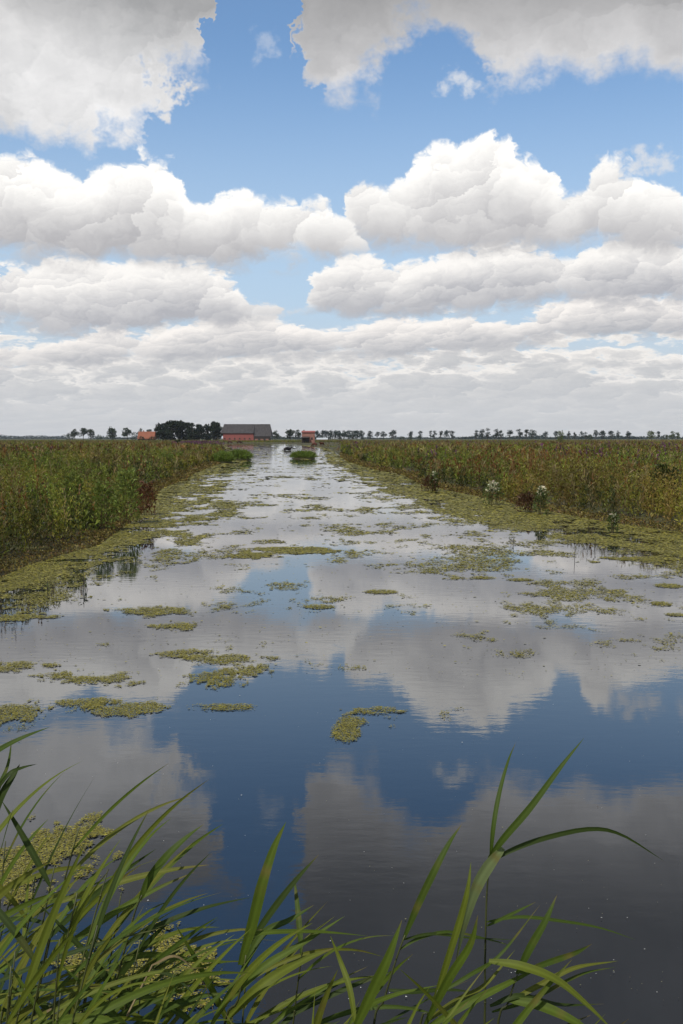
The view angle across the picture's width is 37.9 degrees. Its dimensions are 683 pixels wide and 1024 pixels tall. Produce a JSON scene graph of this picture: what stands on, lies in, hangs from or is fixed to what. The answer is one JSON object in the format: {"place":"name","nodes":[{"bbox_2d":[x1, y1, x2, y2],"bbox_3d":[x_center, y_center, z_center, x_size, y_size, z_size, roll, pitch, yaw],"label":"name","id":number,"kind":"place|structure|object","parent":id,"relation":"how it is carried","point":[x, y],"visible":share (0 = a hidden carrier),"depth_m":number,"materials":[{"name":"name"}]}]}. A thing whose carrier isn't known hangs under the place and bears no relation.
{"place":"outdoors","nodes":[
{"label":"outdoors","id":0,"kind":"place"},
{"bbox_2d":[0,444,682,1023],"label":"water","id":1,"kind":"structure","parent":0,"point":[410,790],"depth_m":7.24,"materials":[{"name":"blue liquid"}]},
{"bbox_2d":[0,935,40,1023],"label":"reed","id":2,"kind":"object","parent":1,"relation":"on","point":[14,986],"visible":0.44,"depth_m":2.61,"materials":[{"name":"green plant"}]},
{"bbox_2d":[0,727,48,808],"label":"reed","id":3,"kind":"object","parent":1,"relation":"on","point":[11,774],"visible":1,"depth_m":2.51,"materials":[{"name":"green plant"}]},
{"bbox_2d":[0,699,52,724],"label":"algae mat","id":4,"kind":"object","parent":1,"relation":"on","point":[14,711],"visible":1,"depth_m":8.01,"materials":[{"name":"plant"}]},
{"bbox_2d":[0,612,63,622],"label":"algae mat","id":5,"kind":"object","parent":1,"relation":"on","point":[21,617],"visible":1,"depth_m":12.27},
{"bbox_2d":[0,659,67,671],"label":"algae mat","id":6,"kind":"object","parent":1,"relation":"on","point":[19,664],"visible":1,"depth_m":9.64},
{"bbox_2d":[0,763,77,1019],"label":"reed","id":7,"kind":"object","parent":1,"relation":"on","point":[13,910],"visible":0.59,"depth_m":2.76,"materials":[{"name":"green plant"}]},
{"bbox_2d":[6,928,76,1023],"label":"reed","id":8,"kind":"object","parent":1,"relation":"in","point":[34,981],"visible":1,"depth_m":2.09,"materials":[{"name":"green plant"}]},
{"bbox_2d":[0,775,102,1022],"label":"reed","id":9,"kind":"object","parent":1,"relation":"on","point":[48,872],"visible":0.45,"depth_m":2.99,"materials":[{"name":"green plant"}]},
{"bbox_2d":[0,894,106,1023],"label":"reed","id":10,"kind":"object","parent":1,"relation":"in","point":[26,1010],"visible":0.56,"depth_m":2.52,"materials":[{"name":"green plant"}]},
{"bbox_2d":[0,811,122,904],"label":"algae mat","id":11,"kind":"object","parent":1,"relation":"on","point":[53,843],"visible":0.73,"depth_m":5.32,"materials":[{"name":"plant"}]},
{"bbox_2d":[0,783,125,1013],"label":"reed","id":12,"kind":"object","parent":1,"relation":"on","point":[11,899],"visible":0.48,"depth_m":2.79,"materials":[{"name":"green plant"}]},
{"bbox_2d":[0,865,125,1023],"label":"reed","id":13,"kind":"object","parent":1,"relation":"in","point":[10,938],"visible":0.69,"depth_m":2.27,"materials":[{"name":"green plant"}]},
{"bbox_2d":[0,862,131,1015],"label":"reed","id":14,"kind":"object","parent":1,"relation":"on","point":[6,889],"visible":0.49,"depth_m":2.62,"materials":[{"name":"green plant"}]},
{"bbox_2d":[15,840,119,1023],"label":"reed","id":15,"kind":"object","parent":1,"relation":"in","point":[42,943],"visible":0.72,"depth_m":2.24,"materials":[{"name":"green plant"}]},
{"bbox_2d":[0,832,153,1023],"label":"reed","id":16,"kind":"object","parent":1,"relation":"on","point":[13,1002],"visible":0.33,"depth_m":2.90,"materials":[{"name":"green plant"}]},
{"bbox_2d":[0,810,156,1023],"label":"reed","id":17,"kind":"object","parent":1,"relation":"on","point":[69,953],"visible":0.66,"depth_m":2.47,"materials":[{"name":"green plant"}]},
{"bbox_2d":[0,821,158,1016],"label":"reed","id":18,"kind":"object","parent":1,"relation":"on","point":[71,982],"visible":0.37,"depth_m":2.87,"materials":[{"name":"green plant"}]},
{"bbox_2d":[11,960,153,1023],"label":"reed","id":19,"kind":"object","parent":1,"relation":"on","point":[67,997],"visible":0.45,"depth_m":2.47,"materials":[{"name":"green plant"}]},
{"bbox_2d":[52,873,121,1023],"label":"reed","id":20,"kind":"object","parent":1,"relation":"in","point":[101,1019],"visible":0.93,"depth_m":2.20,"materials":[{"name":"green plant"}]},
{"bbox_2d":[28,669,145,686],"bbox_3d":[-2.305,1.518,9.191,1.219,0.010,0.574,1,4,15],"label":"algae mat","id":21,"kind":"object","parent":1,"relation":"on","point":[76,678],"visible":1,"depth_m":9.14,"materials":[{"name":"plant"}]},
{"bbox_2d":[0,855,190,1022],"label":"reed","id":22,"kind":"object","parent":1,"relation":"on","point":[134,1009],"visible":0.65,"depth_m":2.38,"materials":[{"name":"green plant"}]},
{"bbox_2d":[81,827,113,835],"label":"algae mat","id":23,"kind":"object","parent":1,"relation":"on","point":[106,833],"visible":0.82,"depth_m":5.57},
{"bbox_2d":[0,908,195,1023],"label":"reed","id":24,"kind":"object","parent":1,"relation":"in","point":[12,927],"visible":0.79,"depth_m":2.27,"materials":[{"name":"green plant"}]},
{"bbox_2d":[3,803,193,1016],"bbox_3d":[-0.677,1.460,2.764,0.534,1.320,0.139,0,4,4],"label":"reed","id":25,"kind":"object","parent":1,"relation":"on","point":[29,847],"visible":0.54,"depth_m":2.73,"materials":[{"name":"green plant"}]},
{"bbox_2d":[2,956,196,1023],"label":"reed","id":26,"kind":"object","parent":1,"relation":"on","point":[37,1008],"visible":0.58,"depth_m":2.30,"materials":[{"name":"green plant"}]},
{"bbox_2d":[85,948,129,1012],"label":"reed","id":27,"kind":"object","parent":1,"relation":"in","point":[95,998],"visible":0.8,"depth_m":2.23,"materials":[{"name":"green plant"}]},
{"bbox_2d":[2,918,221,1019],"bbox_3d":[-0.704,1.606,2.872,0.808,1.014,0.185,0,4,4],"label":"reed","id":28,"kind":"object","parent":1,"relation":"on","point":[125,967],"visible":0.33,"depth_m":2.77,"materials":[{"name":"green plant"}]},
{"bbox_2d":[53,696,174,716],"bbox_3d":[-1.908,1.594,8.166,1.048,0.010,0.662,0,4,0],"label":"algae mat","id":29,"kind":"object","parent":1,"relation":"on","point":[100,702],"visible":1,"depth_m":8.18,"materials":[{"name":"plant"}]},
{"bbox_2d":[71,810,159,1023],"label":"reed","id":30,"kind":"object","parent":1,"relation":"on","point":[99,924],"visible":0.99,"depth_m":2.14,"materials":[{"name":"green plant"}]},
{"bbox_2d":[0,906,231,1022],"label":"reed","id":31,"kind":"object","parent":1,"relation":"on","point":[118,956],"visible":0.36,"depth_m":2.65,"materials":[{"name":"green plant"}]},
{"bbox_2d":[32,765,205,1021],"bbox_3d":[-0.664,1.397,2.804,0.499,1.440,0.323,-3,5,-33],"label":"reed","id":32,"kind":"object","parent":1,"relation":"on","point":[124,880],"visible":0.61,"depth_m":2.75,"materials":[{"name":"green plant"}]},
{"bbox_2d":[70,927,181,1015],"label":"reed","id":33,"kind":"object","parent":1,"relation":"in","point":[95,958],"visible":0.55,"depth_m":2.30,"materials":[{"name":"green plant"}]},
{"bbox_2d":[50,839,217,1019],"bbox_3d":[-0.731,1.456,2.507,0.935,1.367,0.202,1,4,8],"label":"reed","id":34,"kind":"object","parent":1,"relation":"on","point":[81,966],"visible":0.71,"depth_m":2.38,"materials":[{"name":"green plant"}]},
{"bbox_2d":[68,780,207,1014],"bbox_3d":[-0.557,1.404,2.622,0.528,1.454,0.357,0,4,0],"label":"reed","id":35,"kind":"object","parent":1,"relation":"on","point":[138,846],"visible":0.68,"depth_m":2.55,"materials":[{"name":"green plant"}]},
{"bbox_2d":[50,921,229,1011],"bbox_3d":[-0.850,1.893,4.127,0.807,0.009,0.782,-1,4,-17],"label":"algae mat","id":36,"kind":"object","parent":1,"relation":"on","point":[73,959],"visible":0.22,"depth_m":4.19,"materials":[{"name":"plant"}]},
{"bbox_2d":[83,910,214,1016],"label":"reed","id":37,"kind":"object","parent":1,"relation":"on","point":[165,937],"visible":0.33,"depth_m":2.98,"materials":[{"name":"green plant"}]},
{"bbox_2d":[41,906,257,1023],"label":"reed","id":38,"kind":"object","parent":1,"relation":"on","point":[104,975],"visible":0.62,"depth_m":2.58,"materials":[{"name":"green plant"}]},
{"bbox_2d":[56,956,245,1023],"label":"reed","id":39,"kind":"object","parent":1,"relation":"in","point":[127,998],"visible":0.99,"depth_m":2.21,"materials":[{"name":"green plant"}]},
{"bbox_2d":[104,605,203,616],"bbox_3d":[-2.410,1.262,12.653,1.178,0.012,0.901,-1,4,-17],"label":"algae mat","id":40,"kind":"object","parent":1,"relation":"on","point":[169,609],"visible":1,"depth_m":12.71,"materials":[{"name":"plant"}]},
{"bbox_2d":[81,843,234,1012],"bbox_3d":[-0.543,1.526,2.835,0.522,1.179,0.231,1,4,11],"label":"reed","id":41,"kind":"object","parent":1,"relation":"on","point":[115,925],"visible":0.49,"depth_m":2.81,"materials":[{"name":"green plant"}]},
{"bbox_2d":[63,946,258,1023],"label":"reed","id":42,"kind":"object","parent":1,"relation":"on","point":[114,1014],"visible":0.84,"depth_m":2.34,"materials":[{"name":"green plant"}]},
{"bbox_2d":[61,825,261,1018],"bbox_3d":[-0.496,1.521,2.805,0.598,1.192,0.212,-2,5,-22],"label":"reed","id":43,"kind":"object","parent":1,"relation":"on","point":[189,941],"visible":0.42,"depth_m":2.83,"materials":[{"name":"green plant"}]},
{"bbox_2d":[126,955,214,1016],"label":"reed","id":44,"kind":"object","parent":1,"relation":"on","point":[167,957],"visible":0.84,"depth_m":2.41,"materials":[{"name":"plant"}]},
{"bbox_2d":[157,961,189,1023],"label":"reed","id":45,"kind":"object","parent":1,"relation":"on","point":[166,1002],"visible":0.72,"depth_m":2.41,"materials":[{"name":"green plant"}]},
{"bbox_2d":[145,620,202,630],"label":"algae mat","id":46,"kind":"object","parent":1,"relation":"on","point":[181,624],"visible":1,"depth_m":11.68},
{"bbox_2d":[37,923,311,1023],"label":"reed","id":47,"kind":"object","parent":1,"relation":"on","point":[250,969],"visible":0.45,"depth_m":2.54,"materials":[{"name":"green plant"}]},
{"bbox_2d":[146,923,204,1023],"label":"reed","id":48,"kind":"object","parent":1,"relation":"on","point":[174,1020],"visible":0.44,"depth_m":2.93,"materials":[{"name":"green plant"}]},
{"bbox_2d":[103,825,249,1015],"bbox_3d":[-0.467,1.485,2.739,0.458,1.273,0.061,-1,4,-15],"label":"reed","id":49,"kind":"object","parent":1,"relation":"on","point":[159,864],"visible":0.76,"depth_m":2.70,"materials":[{"name":"green plant"}]},
{"bbox_2d":[126,918,237,1022],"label":"reed","id":50,"kind":"object","parent":1,"relation":"on","point":[169,950],"visible":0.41,"depth_m":2.67,"materials":[{"name":"green plant"}]},
{"bbox_2d":[150,648,219,657],"bbox_3d":[-1.589,1.443,10.205,0.650,0.011,0.470,-4,6,-42],"label":"algae mat","id":51,"kind":"object","parent":1,"relation":"on","point":[185,652],"visible":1,"depth_m":10.21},
{"bbox_2d":[147,929,249,1023],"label":"reed","id":52,"kind":"object","parent":1,"relation":"on","point":[192,988],"visible":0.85,"depth_m":2.54,"materials":[{"name":"green plant"}]},
{"bbox_2d":[124,855,273,1023],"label":"reed","id":53,"kind":"object","parent":1,"relation":"on","point":[153,1014],"visible":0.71,"depth_m":2.54,"materials":[{"name":"green plant"}]},
{"bbox_2d":[188,971,247,1023],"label":"reed","id":54,"kind":"object","parent":1,"relation":"on","point":[200,1013],"visible":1,"depth_m":2.34,"materials":[{"name":"green plant"}]},
{"bbox_2d":[188,703,257,711],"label":"algae mat","id":55,"kind":"object","parent":1,"relation":"on","point":[219,705],"visible":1,"depth_m":8.16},
{"bbox_2d":[175,653,278,689],"bbox_3d":[-1.129,1.499,9.443,1.043,0.012,1.489,0,4,0],"label":"algae mat","id":56,"kind":"object","parent":1,"relation":"on","point":[227,670],"visible":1,"depth_m":9.43,"materials":[{"name":"plant"}]},
{"bbox_2d":[229,448,254,460],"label":"grass tussock","id":57,"kind":"object","parent":1,"relation":"on","point":[241,454],"depth_m":99.56,"materials":[{"name":"plant"}]},
{"bbox_2d":[182,959,318,1023],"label":"reed","id":58,"kind":"object","parent":1,"relation":"on","point":[251,1021],"visible":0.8,"depth_m":2.70,"materials":[{"name":"green plant"}]},
{"bbox_2d":[176,926,367,1023],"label":"reed","id":59,"kind":"object","parent":1,"relation":"on","point":[212,989],"visible":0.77,"depth_m":2.72,"materials":[{"name":"green plant"}]},
{"bbox_2d":[216,544,355,558],"bbox_3d":[-1.078,0.767,19.288,2.238,0.018,2.822,4,6,44],"label":"algae mat","id":60,"kind":"object","parent":1,"relation":"on","point":[301,549],"visible":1,"depth_m":19.34,"materials":[{"name":"plant"}]},
{"bbox_2d":[223,823,364,1023],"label":"reed","id":61,"kind":"object","parent":1,"relation":"on","point":[248,949],"visible":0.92,"depth_m":2.60,"materials":[{"name":"green plant"}]},
{"bbox_2d":[231,966,371,1022],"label":"reed","id":62,"kind":"object","parent":1,"relation":"on","point":[283,1004],"visible":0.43,"depth_m":2.94,"materials":[{"name":"green plant"}]},
{"bbox_2d":[288,450,316,458],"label":"grass tussock","id":63,"kind":"object","parent":1,"relation":"on","point":[305,454],"depth_m":106.82,"materials":[{"name":"plant"}]},
{"bbox_2d":[242,857,382,1023],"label":"reed","id":64,"kind":"object","parent":1,"relation":"on","point":[274,907],"visible":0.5,"depth_m":2.89,"materials":[{"name":"green plant"}]},
{"bbox_2d":[212,954,463,1022],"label":"reed","id":65,"kind":"object","parent":1,"relation":"on","point":[387,977],"visible":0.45,"depth_m":2.84,"materials":[{"name":"green plant"}]},
{"bbox_2d":[0,445,682,729],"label":"floating algae","id":66,"kind":"object","parent":1,"relation":"on","point":[494,514],"visible":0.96,"depth_m":22.70,"materials":[{"name":"plant"}]},
{"bbox_2d":[314,970,406,1023],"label":"reed","id":67,"kind":"object","parent":1,"relation":"on","point":[320,1013],"visible":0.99,"depth_m":2.64,"materials":[{"name":"green plant"}]},
{"bbox_2d":[292,884,438,1023],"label":"reed","id":68,"kind":"object","parent":1,"relation":"on","point":[333,993],"visible":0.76,"depth_m":2.84,"materials":[{"name":"green plant"}]},
{"bbox_2d":[330,706,406,742],"bbox_3d":[0.084,1.625,7.740,0.521,0.010,1.058,2,5,29],"label":"algae mat","id":69,"kind":"object","parent":1,"relation":"on","point":[348,724],"visible":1,"depth_m":7.69,"materials":[{"name":"plant"}]},
{"bbox_2d":[330,921,436,1023],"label":"reed","id":70,"kind":"object","parent":1,"relation":"on","point":[369,1001],"visible":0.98,"depth_m":2.55,"materials":[{"name":"green plant"}]},
{"bbox_2d":[373,824,511,1023],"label":"reed","id":71,"kind":"object","parent":1,"relation":"on","point":[429,880],"visible":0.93,"depth_m":2.71,"materials":[{"name":"green plant"}]},
{"bbox_2d":[407,968,484,1023],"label":"reed","id":72,"kind":"object","parent":1,"relation":"on","point":[451,1015],"visible":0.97,"depth_m":2.46,"materials":[{"name":"green plant"}]},
{"bbox_2d":[457,988,488,1023],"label":"reed","id":73,"kind":"object","parent":1,"relation":"on","point":[463,1017],"visible":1,"depth_m":2.50,"materials":[{"name":"green plant"}]},
{"bbox_2d":[419,864,539,1023],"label":"reed","id":74,"kind":"object","parent":1,"relation":"on","point":[445,980],"visible":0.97,"depth_m":2.60,"materials":[{"name":"green plant"}]},
{"bbox_2d":[401,961,589,1023],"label":"reed","id":75,"kind":"object","parent":1,"relation":"on","point":[525,1012],"visible":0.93,"depth_m":2.59,"materials":[{"name":"green plant"}]},
{"bbox_2d":[489,896,615,1023],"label":"reed","id":76,"kind":"object","parent":1,"relation":"on","point":[525,997],"visible":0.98,"depth_m":2.64,"materials":[{"name":"green plant"}]},
{"bbox_2d":[456,738,661,1023],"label":"reed","id":77,"kind":"object","parent":1,"relation":"on","point":[496,854],"visible":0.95,"depth_m":2.77,"materials":[{"name":"green plant"}]},
{"bbox_2d":[606,512,620,532],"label":"flowering plant","id":78,"kind":"object","parent":1,"relation":"on","point":[611,517],"visible":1,"depth_m":23.08,"materials":[{"name":"green plant"}]},
{"bbox_2d":[587,553,681,562],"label":"algae mat","id":79,"kind":"object","parent":1,"relation":"on","point":[664,557],"visible":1,"depth_m":18.20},
{"bbox_2d":[0,438,682,575],"bbox_3d":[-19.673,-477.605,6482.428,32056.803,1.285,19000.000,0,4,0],"label":"ground","id":80,"kind":"structure","parent":0,"point":[408,468],"depth_m":26.35,"materials":[{"name":"plant"}]},
{"bbox_2d":[18,482,51,538],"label":"leafy bush","id":81,"kind":"object","parent":80,"relation":"on","point":[34,491],"visible":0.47,"depth_m":20.31,"materials":[{"name":"green plant"}]},
{"bbox_2d":[54,471,91,526],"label":"leafy bush","id":82,"kind":"object","parent":80,"relation":"on","point":[69,478],"visible":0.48,"depth_m":23.26,"materials":[{"name":"green plant"}]},
{"bbox_2d":[88,479,116,528],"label":"leafy bush","id":83,"kind":"object","parent":80,"relation":"on","point":[99,489],"visible":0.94,"depth_m":23.56,"materials":[{"name":"green plant"}]},
{"bbox_2d":[110,466,142,523],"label":"leafy bush","id":84,"kind":"object","parent":80,"relation":"on","point":[128,473],"visible":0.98,"depth_m":25.53,"materials":[{"name":"green plant"}]},
{"bbox_2d":[133,481,156,514],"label":"dock plant","id":85,"kind":"object","parent":80,"relation":"on","point":[145,489],"visible":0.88,"depth_m":28.40,"materials":[{"name":"brown plant"}]},
{"bbox_2d":[137,430,156,440],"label":"farmhouse","id":86,"kind":"object","parent":80,"relation":"on","point":[146,435],"visible":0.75,"depth_m":695.59,"materials":[{"name":"brick"}]},
{"bbox_2d":[159,451,178,472],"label":"leafy bush","id":87,"kind":"object","parent":80,"relation":"on","point":[171,455],"visible":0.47,"depth_m":58.61,"materials":[{"name":"green plant"}]},
{"bbox_2d":[0,439,341,561],"bbox_3d":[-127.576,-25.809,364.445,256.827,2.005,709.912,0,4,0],"label":"bank herbs","id":88,"kind":"object","parent":80,"relation":"on","point":[48,465],"visible":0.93,"depth_m":37.21,"materials":[{"name":"green plant"}]},
{"bbox_2d":[186,423,197,439],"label":"farm tree","id":89,"kind":"object","parent":80,"relation":"on","point":[192,432],"visible":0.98,"depth_m":731.32,"materials":[{"name":"green plant"}]},
{"bbox_2d":[209,450,236,463],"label":"grass tussock","id":90,"kind":"object","parent":80,"relation":"on","point":[223,457],"depth_m":87.38,"materials":[{"name":"plant"}]},
{"bbox_2d":[221,424,272,440],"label":"barn","id":91,"kind":"structure","parent":80,"relation":"on","point":[244,432],"depth_m":641.03,"materials":[{"name":"pink brick"}]},
{"bbox_2d":[301,430,314,442],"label":"brick hut","id":92,"kind":"object","parent":80,"relation":"on","point":[308,436],"visible":0.83,"depth_m":421.59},
{"bbox_2d":[0,452,682,576],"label":"bank edge moss","id":93,"kind":"object","parent":80,"relation":"on","point":[158,486],"visible":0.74,"depth_m":27.91,"materials":[{"name":"green plant"}]},
{"bbox_2d":[0,434,682,438],"bbox_3d":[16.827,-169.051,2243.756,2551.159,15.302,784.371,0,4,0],"label":"distant woodland","id":94,"kind":"object","parent":80,"relation":"on","point":[493,436],"visible":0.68,"depth_m":2157.24,"materials":[{"name":"plant"}]},
{"bbox_2d":[421,474,439,490],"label":"dock plant","id":95,"kind":"object","parent":80,"relation":"on","point":[427,484],"visible":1,"depth_m":41.30,"materials":[{"name":"green plant"}]},
{"bbox_2d":[296,439,682,525],"bbox_3d":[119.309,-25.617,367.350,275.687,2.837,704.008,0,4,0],"label":"bank herbs","id":96,"kind":"object","parent":80,"relation":"on","point":[607,470],"visible":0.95,"depth_m":43.71,"materials":[{"name":"green plant"}]},
{"bbox_2d":[481,480,505,504],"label":"flowering plant","id":97,"kind":"object","parent":80,"relation":"on","point":[492,487],"visible":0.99,"depth_m":32.82,"materials":[{"name":"green plant"}]},
{"bbox_2d":[512,490,537,511],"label":"dock plant","id":98,"kind":"object","parent":80,"relation":"on","point":[527,498],"visible":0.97,"depth_m":29.56,"materials":[{"name":"brown plant"}]},
{"bbox_2d":[532,485,549,514],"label":"flowering plant","id":99,"kind":"object","parent":80,"relation":"on","point":[539,499],"visible":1,"depth_m":28.77,"materials":[{"name":"green plant"}]},
{"bbox_2d":[642,463,682,504],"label":"leafy bush","id":100,"kind":"object","parent":80,"relation":"on","point":[664,469],"visible":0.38,"depth_m":28.20,"materials":[{"name":"green plant"}]},
{"bbox_2d":[0,439,682,440],"bbox_3d":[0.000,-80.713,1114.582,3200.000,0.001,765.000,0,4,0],"label":"pasture","id":101,"kind":"structure","parent":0,"point":[364,439],"depth_m":1493.69,"materials":[{"name":"green plant"}]},
{"bbox_2d":[155,422,166,439],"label":"farm tree","id":102,"kind":"object","parent":101,"relation":"on","point":[160,433],"visible":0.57,"depth_m":745.17,"materials":[{"name":"green plant"}]},
{"bbox_2d":[163,420,181,440],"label":"farm tree","id":103,"kind":"object","parent":101,"relation":"on","point":[172,429],"visible":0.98,"depth_m":735.95,"materials":[{"name":"green plant"}]},
{"bbox_2d":[175,420,187,439],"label":"farm tree","id":104,"kind":"object","parent":101,"relation":"on","point":[180,434],"visible":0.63,"depth_m":759.55,"materials":[{"name":"green plant"}]},
{"bbox_2d":[195,424,204,439],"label":"farm tree","id":105,"kind":"object","parent":101,"relation":"on","point":[200,429],"visible":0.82,"depth_m":740.50,"materials":[{"name":"green plant"}]},
{"bbox_2d":[201,424,211,439],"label":"farm tree","id":106,"kind":"object","parent":101,"relation":"on","point":[207,436],"visible":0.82,"depth_m":775.36,"materials":[{"name":"green plant"}]},
{"bbox_2d":[211,422,222,440],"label":"farm tree","id":107,"kind":"object","parent":101,"relation":"on","point":[217,428],"visible":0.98,"depth_m":766.50,"materials":[{"name":"green plant"}]},
{"bbox_2d":[0,0,682,437],"label":"sky","id":108,"kind":"structure","parent":0,"point":[463,217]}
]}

